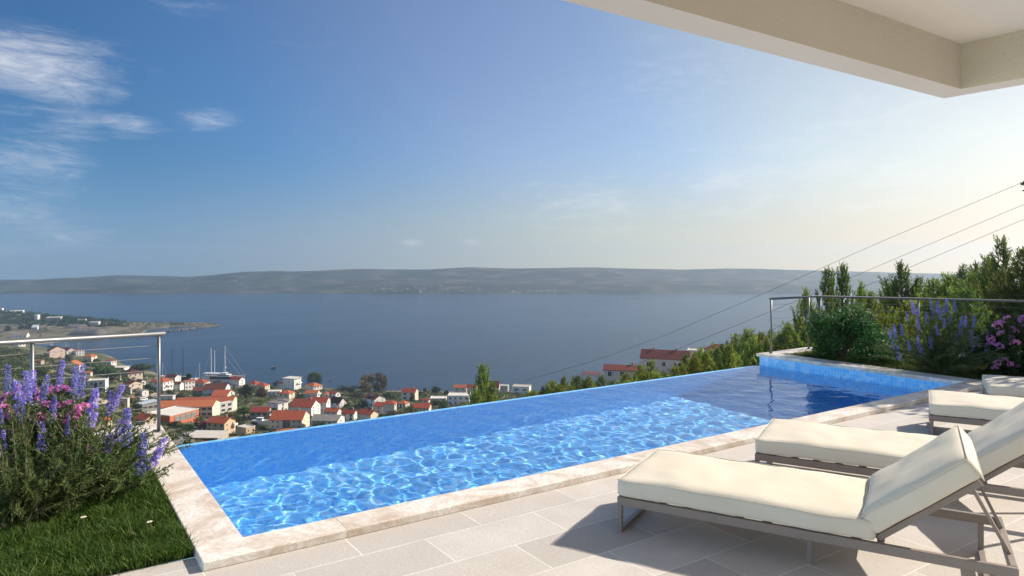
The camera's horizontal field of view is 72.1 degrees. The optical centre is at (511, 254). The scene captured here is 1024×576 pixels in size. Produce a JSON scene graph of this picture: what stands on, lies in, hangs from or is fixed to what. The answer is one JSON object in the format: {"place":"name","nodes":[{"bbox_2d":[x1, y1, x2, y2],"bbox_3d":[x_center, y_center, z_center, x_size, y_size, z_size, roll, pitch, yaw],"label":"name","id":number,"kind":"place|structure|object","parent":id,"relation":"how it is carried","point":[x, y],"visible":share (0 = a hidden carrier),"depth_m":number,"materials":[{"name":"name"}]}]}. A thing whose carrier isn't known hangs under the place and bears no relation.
{"place":"outdoors","nodes":[
{"label":"outdoors","id":0,"kind":"place"},
{"bbox_2d":[0,440,199,575],"bbox_3d":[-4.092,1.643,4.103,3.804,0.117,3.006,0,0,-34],"label":"lawn grass","id":1,"kind":"structure","parent":0,"point":[160,540],"depth_m":4.11,"materials":[{"name":"green plant"}]},
{"bbox_2d":[0,376,109,481],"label":"oleander bush","id":2,"kind":"object","parent":1,"relation":"on","point":[65,387],"visible":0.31,"depth_m":5.13,"materials":[{"name":"pink plant"}]},
{"bbox_2d":[0,364,122,530],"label":"lavender bush","id":3,"kind":"object","parent":1,"relation":"on","point":[12,497],"visible":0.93,"depth_m":4.43,"materials":[{"name":"green plant"}]},
{"bbox_2d":[0,360,168,513],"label":"lavender bush","id":4,"kind":"object","parent":1,"relation":"on","point":[73,459],"visible":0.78,"depth_m":4.78,"materials":[{"name":"green plant"}]},
{"bbox_2d":[34,384,193,496],"bbox_3d":[-2.924,1.366,5.038,1.116,0.866,1.131,0,0,-12],"label":"lavender bush","id":5,"kind":"object","parent":1,"relation":"on","point":[158,451],"visible":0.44,"depth_m":4.98,"materials":[{"name":"green plant"}]},
{"bbox_2d":[0,313,217,340],"bbox_3d":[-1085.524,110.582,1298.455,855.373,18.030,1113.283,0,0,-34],"label":"headland ground","id":6,"kind":"structure","parent":0,"point":[52,331],"depth_m":1097.71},
{"bbox_2d":[67,328,109,335],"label":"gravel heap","id":7,"kind":"object","parent":6,"relation":"on","point":[85,332],"visible":1,"depth_m":1020.59,"materials":[{"name":"grey gravel"}]},
{"bbox_2d":[0,309,216,336],"bbox_3d":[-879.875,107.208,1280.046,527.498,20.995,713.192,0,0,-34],"label":"headland woods","id":8,"kind":"object","parent":6,"relation":"on","point":[68,320],"visible":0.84,"depth_m":1179.17,"materials":[{"name":"green plant"}]},
{"bbox_2d":[0,291,904,391],"bbox_3d":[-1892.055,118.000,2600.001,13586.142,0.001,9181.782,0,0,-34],"label":"sea","id":9,"kind":"structure","parent":0,"point":[421,342],"depth_m":1081.30,"materials":[{"name":"liquid"}]},
{"bbox_2d":[202,346,245,382],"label":"sailing yacht","id":10,"kind":"object","parent":9,"relation":"on","point":[224,376],"visible":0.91,"depth_m":650.80,"materials":[{"name":"white paint"}]},
{"bbox_2d":[0,267,1015,293],"bbox_3d":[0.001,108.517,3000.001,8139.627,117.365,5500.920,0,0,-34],"label":"island hills","id":11,"kind":"structure","parent":0,"point":[585,280],"depth_m":2440.96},
{"bbox_2d":[0,330,1022,443],"bbox_3d":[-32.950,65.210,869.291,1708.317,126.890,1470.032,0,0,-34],"label":"hillside ground","id":12,"kind":"structure","parent":0,"point":[39,350],"depth_m":471.19,"materials":[{"name":"green plant"}]},
{"bbox_2d":[47,346,64,357],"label":"house","id":13,"kind":"structure","parent":12,"relation":"on","point":[55,351],"depth_m":616.25,"materials":[{"name":"beige paint"}]},
{"bbox_2d":[62,360,84,371],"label":"house","id":14,"kind":"structure","parent":12,"relation":"on","point":[72,365],"depth_m":500.69,"materials":[{"name":"orange tile"}]},
{"bbox_2d":[87,378,108,391],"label":"house","id":15,"kind":"structure","parent":12,"relation":"on","point":[95,383],"depth_m":395.24,"materials":[{"name":"paint"}]},
{"bbox_2d":[121,368,142,379],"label":"house","id":16,"kind":"structure","parent":12,"relation":"on","point":[136,374],"depth_m":581.15,"materials":[{"name":"beige paint"}]},
{"bbox_2d":[123,379,142,388],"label":"house","id":17,"kind":"structure","parent":12,"relation":"on","point":[129,383],"depth_m":485.51,"materials":[{"name":"beige paint"}]},
{"bbox_2d":[111,496,165,575],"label":"retaining wall","id":18,"kind":"structure","parent":12,"relation":"on","point":[138,569],"depth_m":6.37,"materials":[{"name":"beige stone"}]},
{"bbox_2d":[0,428,132,454],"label":"wall coping","id":19,"kind":"object","parent":18,"relation":"on","point":[113,430],"depth_m":6.50,"materials":[{"name":"beige stone"}]},
{"bbox_2d":[0,332,165,432],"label":"steel railing","id":20,"kind":"object","parent":19,"relation":"on","point":[31,342],"visible":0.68,"depth_m":6.32,"materials":[{"name":"grey metal"}]},
{"bbox_2d":[131,363,156,375],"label":"tree","id":21,"kind":"object","parent":12,"relation":"on","point":[141,366],"visible":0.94,"depth_m":628.56,"materials":[{"name":"green plant"}]},
{"bbox_2d":[134,412,156,424],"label":"house","id":22,"kind":"structure","parent":12,"relation":"on","point":[140,417],"depth_m":302.77,"materials":[{"name":"red tile"}]},
{"bbox_2d":[136,399,156,411],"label":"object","id":23,"kind":"structure","parent":12,"relation":"on","point":[149,404],"depth_m":369.33,"materials":[{"name":"white concrete"}]},
{"bbox_2d":[148,377,173,390],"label":"house","id":24,"kind":"structure","parent":12,"relation":"on","point":[166,383],"depth_m":516.33,"materials":[{"name":"white paint"}]},
{"bbox_2d":[146,406,198,423],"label":"sports hall","id":25,"kind":"structure","parent":12,"relation":"on","point":[176,413],"depth_m":344.69,"materials":[{"name":"concrete"}]},
{"bbox_2d":[161,399,219,416],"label":"school building","id":26,"kind":"structure","parent":12,"relation":"on","point":[208,407],"depth_m":378.07,"materials":[{"name":"orange tile"}]},
{"bbox_2d":[176,396,237,409],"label":"school building","id":27,"kind":"structure","parent":12,"relation":"on","point":[226,398],"depth_m":412.55,"materials":[{"name":"orange tile"}]},
{"bbox_2d":[189,430,230,441],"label":"house","id":28,"kind":"structure","parent":12,"relation":"on","point":[206,435],"depth_m":281.54,"materials":[{"name":"stone"}]},
{"bbox_2d":[202,382,230,395],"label":"house","id":29,"kind":"structure","parent":12,"relation":"on","point":[209,388],"depth_m":508.47,"materials":[{"name":"white paint"}]},
{"bbox_2d":[211,389,230,396],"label":"house","id":30,"kind":"structure","parent":12,"relation":"on","point":[225,392],"depth_m":488.24,"materials":[{"name":"tile"}]},
{"bbox_2d":[205,414,237,432],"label":"house","id":31,"kind":"structure","parent":12,"relation":"on","point":[226,422],"depth_m":298.55,"materials":[{"name":"tile"}]},
{"bbox_2d":[220,400,232,412],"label":"school building","id":32,"kind":"structure","parent":12,"relation":"on","point":[225,406],"depth_m":406.17,"materials":[{"name":"paint"}]},
{"bbox_2d":[229,376,244,385],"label":"house","id":33,"kind":"structure","parent":12,"relation":"on","point":[237,381],"depth_m":621.09,"materials":[{"name":"white paint"}]},
{"bbox_2d":[237,424,255,433],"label":"house","id":34,"kind":"structure","parent":12,"relation":"on","point":[245,428],"depth_m":292.02,"materials":[{"name":"paint"}]},
{"bbox_2d":[238,383,255,404],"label":"tree","id":35,"kind":"object","parent":12,"relation":"on","point":[246,390],"visible":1,"depth_m":445.23,"materials":[{"name":"green plant"}]},
{"bbox_2d":[249,407,271,418],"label":"house","id":36,"kind":"structure","parent":12,"relation":"on","point":[255,412],"depth_m":359.28,"materials":[{"name":"stone"}]},
{"bbox_2d":[266,400,287,409],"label":"house","id":37,"kind":"structure","parent":12,"relation":"on","point":[279,404],"depth_m":395.67,"materials":[{"name":"white paint"}]},
{"bbox_2d":[278,390,294,400],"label":"house","id":38,"kind":"structure","parent":12,"relation":"on","point":[287,394],"depth_m":466.20,"materials":[{"name":"white paint"}]},
{"bbox_2d":[269,408,309,429],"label":"house","id":39,"kind":"structure","parent":12,"relation":"on","point":[283,419],"depth_m":308.87,"materials":[{"name":"red tile"}]},
{"bbox_2d":[283,376,301,389],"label":"house","id":40,"kind":"structure","parent":12,"relation":"on","point":[292,382],"depth_m":595.77,"materials":[{"name":"paint"}]},
{"bbox_2d":[289,397,320,416],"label":"house","id":41,"kind":"structure","parent":12,"relation":"on","point":[311,406],"depth_m":360.67,"materials":[{"name":"red tile"}]},
{"bbox_2d":[309,395,330,412],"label":"house","id":42,"kind":"structure","parent":12,"relation":"on","point":[324,401],"depth_m":381.06,"materials":[{"name":"white paint"}]},
{"bbox_2d":[310,414,344,426],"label":"workshop","id":43,"kind":"structure","parent":12,"relation":"on","point":[327,419],"depth_m":306.87,"materials":[{"name":"white paint"}]},
{"bbox_2d":[0,346,659,444],"bbox_3d":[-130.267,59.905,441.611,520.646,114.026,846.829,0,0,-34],"label":"scrub undergrowth","id":44,"kind":"object","parent":12,"relation":"on","point":[20,358],"visible":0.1,"depth_m":434.71,"materials":[{"name":"green plant"}]},
{"bbox_2d":[330,396,346,407],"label":"house","id":45,"kind":"structure","parent":12,"relation":"on","point":[340,402],"depth_m":419.38,"materials":[{"name":"white paint"}]},
{"bbox_2d":[341,407,357,421],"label":"house","id":46,"kind":"structure","parent":12,"relation":"on","point":[350,414],"depth_m":330.51,"materials":[{"name":"white paint"}]},
{"bbox_2d":[357,407,377,419],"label":"house","id":47,"kind":"structure","parent":12,"relation":"on","point":[362,413],"depth_m":301.82,"materials":[{"name":"tile"}]},
{"bbox_2d":[358,374,378,391],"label":"tree","id":48,"kind":"object","parent":12,"relation":"on","point":[368,380],"visible":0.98,"depth_m":585.71,"materials":[{"name":"green plant"}]},
{"bbox_2d":[363,393,385,407],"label":"house","id":49,"kind":"structure","parent":12,"relation":"on","point":[371,399],"depth_m":414.44,"materials":[{"name":"white paint"}]},
{"bbox_2d":[372,372,387,391],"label":"tree","id":50,"kind":"object","parent":12,"relation":"on","point":[381,382],"visible":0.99,"depth_m":590.76,"materials":[{"name":"green plant"}]},
{"bbox_2d":[383,400,396,414],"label":"house","id":51,"kind":"structure","parent":12,"relation":"on","point":[388,405],"depth_m":334.80,"materials":[{"name":"white paint"}]},
{"bbox_2d":[401,387,418,399],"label":"house","id":52,"kind":"structure","parent":12,"relation":"on","point":[407,393],"depth_m":492.77,"materials":[{"name":"white paint"}]},
{"bbox_2d":[413,403,431,411],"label":"house","id":53,"kind":"structure","parent":12,"relation":"on","point":[422,406],"depth_m":349.77,"materials":[{"name":"red tile"}]},
{"bbox_2d":[447,392,470,405],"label":"house","id":54,"kind":"structure","parent":12,"relation":"on","point":[456,398],"depth_m":409.61,"materials":[{"name":"paint"}]},
{"bbox_2d":[462,389,483,405],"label":"pine tree","id":55,"kind":"object","parent":12,"relation":"on","point":[474,399],"visible":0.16,"depth_m":91.96,"materials":[{"name":"green plant"}]},
{"bbox_2d":[467,362,490,404],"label":"pine tree","id":56,"kind":"object","parent":12,"relation":"on","point":[482,377],"visible":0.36,"depth_m":97.79,"materials":[{"name":"green plant"}]},
{"bbox_2d":[479,379,507,402],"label":"pine tree","id":57,"kind":"object","parent":12,"relation":"on","point":[490,392],"visible":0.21,"depth_m":95.87,"materials":[{"name":"green plant"}]},
{"bbox_2d":[512,384,530,392],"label":"house","id":58,"kind":"structure","parent":12,"relation":"on","point":[521,388],"depth_m":582.39,"materials":[{"name":"paint"}]},
{"bbox_2d":[131,352,982,570],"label":"swimming pool","id":59,"kind":"structure","parent":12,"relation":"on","point":[220,539],"depth_m":5.07,"materials":[{"name":"beige tile"}]},
{"bbox_2d":[178,366,920,536],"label":"pool water","id":60,"kind":"structure","parent":59,"relation":"in","point":[258,484],"depth_m":6.97,"materials":[{"name":"blue liquid"}]},
{"bbox_2d":[568,375,583,389],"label":"pine tree","id":61,"kind":"object","parent":12,"relation":"on","point":[576,379],"visible":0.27,"depth_m":119.44,"materials":[{"name":"green plant"}]},
{"bbox_2d":[603,362,643,384],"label":"house","id":62,"kind":"structure","parent":12,"relation":"on","point":[613,371],"depth_m":192.08,"materials":[{"name":"white paint"}]},
{"bbox_2d":[628,359,664,381],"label":"pine tree","id":63,"kind":"object","parent":12,"relation":"on","point":[650,366],"visible":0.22,"depth_m":67.67,"materials":[{"name":"green plant"}]},
{"bbox_2d":[640,346,689,374],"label":"house","id":64,"kind":"structure","parent":12,"relation":"on","point":[664,362],"depth_m":222.98,"materials":[{"name":"white paint"}]},
{"bbox_2d":[674,351,710,375],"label":"pine tree","id":65,"kind":"object","parent":12,"relation":"on","point":[694,368],"visible":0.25,"depth_m":46.84,"materials":[{"name":"green plant"}]},
{"bbox_2d":[685,348,722,373],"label":"pine tree","id":66,"kind":"object","parent":12,"relation":"on","point":[706,362],"visible":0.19,"depth_m":55.05,"materials":[{"name":"green plant"}]},
{"bbox_2d":[709,346,731,370],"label":"pine tree","id":67,"kind":"object","parent":12,"relation":"on","point":[716,353],"visible":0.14,"depth_m":60.73,"materials":[{"name":"green plant"}]},
{"bbox_2d":[703,342,754,371],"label":"pine tree","id":68,"kind":"object","parent":12,"relation":"on","point":[731,361],"visible":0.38,"depth_m":46.79,"materials":[{"name":"green plant"}]},
{"bbox_2d":[711,327,754,366],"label":"pine tree","id":69,"kind":"object","parent":12,"relation":"on","point":[746,336],"visible":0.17,"depth_m":76.81,"materials":[{"name":"green plant"}]},
{"bbox_2d":[735,334,762,366],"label":"pine tree","id":70,"kind":"object","parent":12,"relation":"on","point":[749,353],"visible":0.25,"depth_m":56.38,"materials":[{"name":"green plant"}]},
{"bbox_2d":[752,332,786,365],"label":"pine tree","id":71,"kind":"object","parent":12,"relation":"on","point":[777,338],"visible":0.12,"depth_m":51.01,"materials":[{"name":"green plant"}]},
{"bbox_2d":[526,183,1019,380],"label":"power line","id":72,"kind":"object","parent":12,"relation":"on","point":[781,285],"visible":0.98,"depth_m":81.82,"materials":[{"name":"black metal"}]},
{"bbox_2d":[764,320,794,351],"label":"pine tree","id":73,"kind":"object","parent":12,"relation":"on","point":[787,331],"visible":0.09,"depth_m":50.99,"materials":[{"name":"green plant"}]},
{"bbox_2d":[776,326,807,349],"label":"pine tree","id":74,"kind":"object","parent":12,"relation":"on","point":[802,337],"visible":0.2,"depth_m":28.92,"materials":[{"name":"green plant"}]},
{"bbox_2d":[787,285,817,348],"bbox_3d":[15.085,3.752,36.168,1.815,4.404,1.862,0,0,16],"label":"pine tree","id":75,"kind":"object","parent":12,"relation":"on","point":[802,305],"visible":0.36,"depth_m":36.01,"materials":[{"name":"green plant"}]},
{"bbox_2d":[807,265,844,319],"bbox_3d":[13.444,2.610,30.011,1.498,4.382,1.309,0,0,-8],"label":"pine tree","id":76,"kind":"object","parent":12,"relation":"on","point":[829,288],"visible":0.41,"depth_m":29.93,"materials":[{"name":"green plant"}]},
{"bbox_2d":[828,261,858,311],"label":"pine tree","id":77,"kind":"object","parent":12,"relation":"on","point":[842,280],"visible":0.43,"depth_m":30.88,"materials":[{"name":"green plant"}]},
{"bbox_2d":[850,280,874,312],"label":"pine tree","id":78,"kind":"object","parent":12,"relation":"on","point":[860,291],"visible":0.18,"depth_m":33.96,"materials":[{"name":"green plant"}]},
{"bbox_2d":[860,289,884,321],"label":"pine tree","id":79,"kind":"object","parent":12,"relation":"on","point":[869,303],"visible":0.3,"depth_m":32.95,"materials":[{"name":"green plant"}]},
{"bbox_2d":[874,313,899,340],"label":"pine tree","id":80,"kind":"object","parent":12,"relation":"on","point":[884,320],"visible":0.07,"depth_m":21.96,"materials":[{"name":"green plant"}]},
{"bbox_2d":[877,259,922,318],"bbox_3d":[20.025,2.539,35.904,2.553,4.687,3.396,0,0,16],"label":"pine tree","id":81,"kind":"object","parent":12,"relation":"on","point":[896,288],"visible":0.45,"depth_m":35.86,"materials":[{"name":"green plant"}]},
{"bbox_2d":[889,275,925,316],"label":"pine tree","id":82,"kind":"object","parent":12,"relation":"on","point":[914,283],"visible":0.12,"depth_m":35.93,"materials":[{"name":"green plant"}]},
{"bbox_2d":[873,300,943,350],"bbox_3d":[11.928,2.378,21.115,1.919,2.143,2.266,0,0,1],"label":"pine tree","id":83,"kind":"object","parent":12,"relation":"on","point":[902,318],"visible":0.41,"depth_m":20.89,"materials":[{"name":"green plant"}]},
{"bbox_2d":[919,277,941,306],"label":"pine tree","id":84,"kind":"object","parent":12,"relation":"on","point":[930,286],"visible":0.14,"depth_m":33.96,"materials":[{"name":"green plant"}]},
{"bbox_2d":[913,271,957,305],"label":"pine tree","id":85,"kind":"object","parent":12,"relation":"on","point":[942,292],"visible":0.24,"depth_m":32.91,"materials":[{"name":"green plant"}]},
{"bbox_2d":[909,297,963,340],"bbox_3d":[14.479,2.475,24.178,1.820,2.110,1.774,0,0,4],"label":"pine tree","id":86,"kind":"object","parent":12,"relation":"on","point":[925,308],"visible":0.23,"depth_m":24.11,"materials":[{"name":"green plant"}]},
{"bbox_2d":[949,264,968,291],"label":"pine tree","id":87,"kind":"object","parent":12,"relation":"on","point":[961,273],"visible":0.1,"depth_m":33.88,"materials":[{"name":"green plant"}]},
{"bbox_2d":[953,261,980,306],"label":"pine tree","id":88,"kind":"object","parent":12,"relation":"on","point":[975,265],"visible":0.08,"depth_m":32.05,"materials":[{"name":"green plant"}]},
{"bbox_2d":[940,285,998,345],"bbox_3d":[13.400,1.896,20.636,1.524,1.986,1.332,0,0,37],"label":"pine tree","id":89,"kind":"object","parent":12,"relation":"on","point":[980,316],"visible":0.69,"depth_m":20.59,"materials":[{"name":"green plant"}]},
{"bbox_2d":[948,285,991,336],"bbox_3d":[16.904,2.212,26.191,1.668,2.184,1.458,0,0,21],"label":"pine tree","id":90,"kind":"object","parent":12,"relation":"on","point":[965,301],"visible":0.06,"depth_m":26.15,"materials":[{"name":"green plant"}]},
{"bbox_2d":[954,254,1007,323],"bbox_3d":[19.621,1.612,28.802,2.354,3.341,2.780,0,0,-39],"label":"pine tree","id":91,"kind":"object","parent":12,"relation":"on","point":[962,282],"visible":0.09,"depth_m":29.15,"materials":[{"name":"green plant"}]},
{"bbox_2d":[970,246,1023,323],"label":"pine tree","id":92,"kind":"object","parent":12,"relation":"on","point":[1009,277],"visible":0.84,"depth_m":24.13,"materials":[{"name":"green plant"}]},
{"bbox_2d":[970,234,1023,321],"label":"pine tree","id":93,"kind":"object","parent":12,"relation":"on","point":[1004,255],"visible":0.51,"depth_m":26.99,"materials":[{"name":"green plant"}]},
{"bbox_2d":[1000,295,1023,325],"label":"pine tree","id":94,"kind":"object","parent":12,"relation":"on","point":[1016,312],"visible":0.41,"depth_m":24.06,"materials":[{"name":"green plant"}]},
{"bbox_2d":[0,0,1023,279],"label":"sky","id":95,"kind":"structure","parent":0,"point":[181,138],"materials":[{"name":"blue"}]},
{"bbox_2d":[114,389,1023,575],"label":"terrace paving","id":96,"kind":"structure","parent":0,"point":[571,530],"depth_m":4.11,"materials":[{"name":"stone"}]},
{"bbox_2d":[617,425,1018,575],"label":"sun lounger","id":97,"kind":"object","parent":96,"relation":"on","point":[935,476],"visible":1,"depth_m":3.90,"materials":[{"name":"white fabric"}]},
{"bbox_2d":[755,401,1023,496],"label":"sun lounger","id":98,"kind":"object","parent":96,"relation":"on","point":[998,443],"visible":0.71,"depth_m":5.01,"materials":[{"name":"beige fabric"}]},
{"bbox_2d":[928,390,1023,434],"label":"sun lounger","id":99,"kind":"object","parent":96,"relation":"on","point":[965,407],"visible":0.87,"depth_m":6.44,"materials":[{"name":"beige fabric"}]},
{"bbox_2d":[982,375,1023,397],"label":"sun lounger","id":100,"kind":"object","parent":96,"relation":"on","point":[1002,385],"visible":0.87,"depth_m":7.42,"materials":[{"name":"beige fabric"}]},
{"bbox_2d":[562,0,1023,97],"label":"porch roof","id":101,"kind":"structure","parent":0,"point":[945,48],"depth_m":4.03,"materials":[{"name":"beige paint"}]},
{"bbox_2d":[635,205,1021,364],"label":"power line","id":102,"kind":"object","parent":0,"point":[835,284],"visible":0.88,"depth_m":70.52,"materials":[{"name":"black metal"}]},
{"bbox_2d":[781,349,1023,379],"bbox_3d":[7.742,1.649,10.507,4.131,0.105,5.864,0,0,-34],"label":"garden grass","id":103,"kind":"structure","parent":0,"point":[979,372],"depth_m":10.46,"materials":[{"name":"green plant"}]},
{"bbox_2d":[801,304,880,358],"bbox_3d":[5.349,1.251,11.500,1.196,0.913,1.248,0,0,17],"label":"shrub","id":104,"kind":"object","parent":103,"relation":"on","point":[826,344],"visible":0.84,"depth_m":11.29,"materials":[{"name":"green plant"}]},
{"bbox_2d":[772,347,961,355],"bbox_3d":[7.792,1.678,11.295,6.964,0.046,1.150,0,0,17],"label":"garden edging","id":105,"kind":"object","parent":103,"relation":"on","point":[792,351],"visible":0.22,"depth_m":12.03,"materials":[{"name":"beige stone"}]},
{"bbox_2d":[769,295,1023,353],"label":"steel railing","id":106,"kind":"object","parent":105,"relation":"on","point":[868,297],"visible":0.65,"depth_m":11.86,"materials":[{"name":"grey metal"}]},
{"bbox_2d":[847,317,906,364],"bbox_3d":[5.705,1.331,11.037,0.936,0.750,0.909,0,0,-3],"label":"shrub","id":107,"kind":"object","parent":103,"relation":"on","point":[866,334],"visible":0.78,"depth_m":10.93,"materials":[{"name":"green plant"}]},
{"bbox_2d":[866,298,1021,375],"bbox_3d":[6.152,1.157,10.015,1.862,1.094,1.805,0,0,-34],"label":"lavender bush","id":108,"kind":"object","parent":103,"relation":"on","point":[938,355],"visible":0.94,"depth_m":9.88,"materials":[{"name":"green plant"}]},
{"bbox_2d":[961,313,1023,376],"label":"rhododendron bush","id":109,"kind":"object","parent":103,"relation":"on","point":[1000,338],"visible":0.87,"depth_m":9.65,"materials":[{"name":"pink plant"}]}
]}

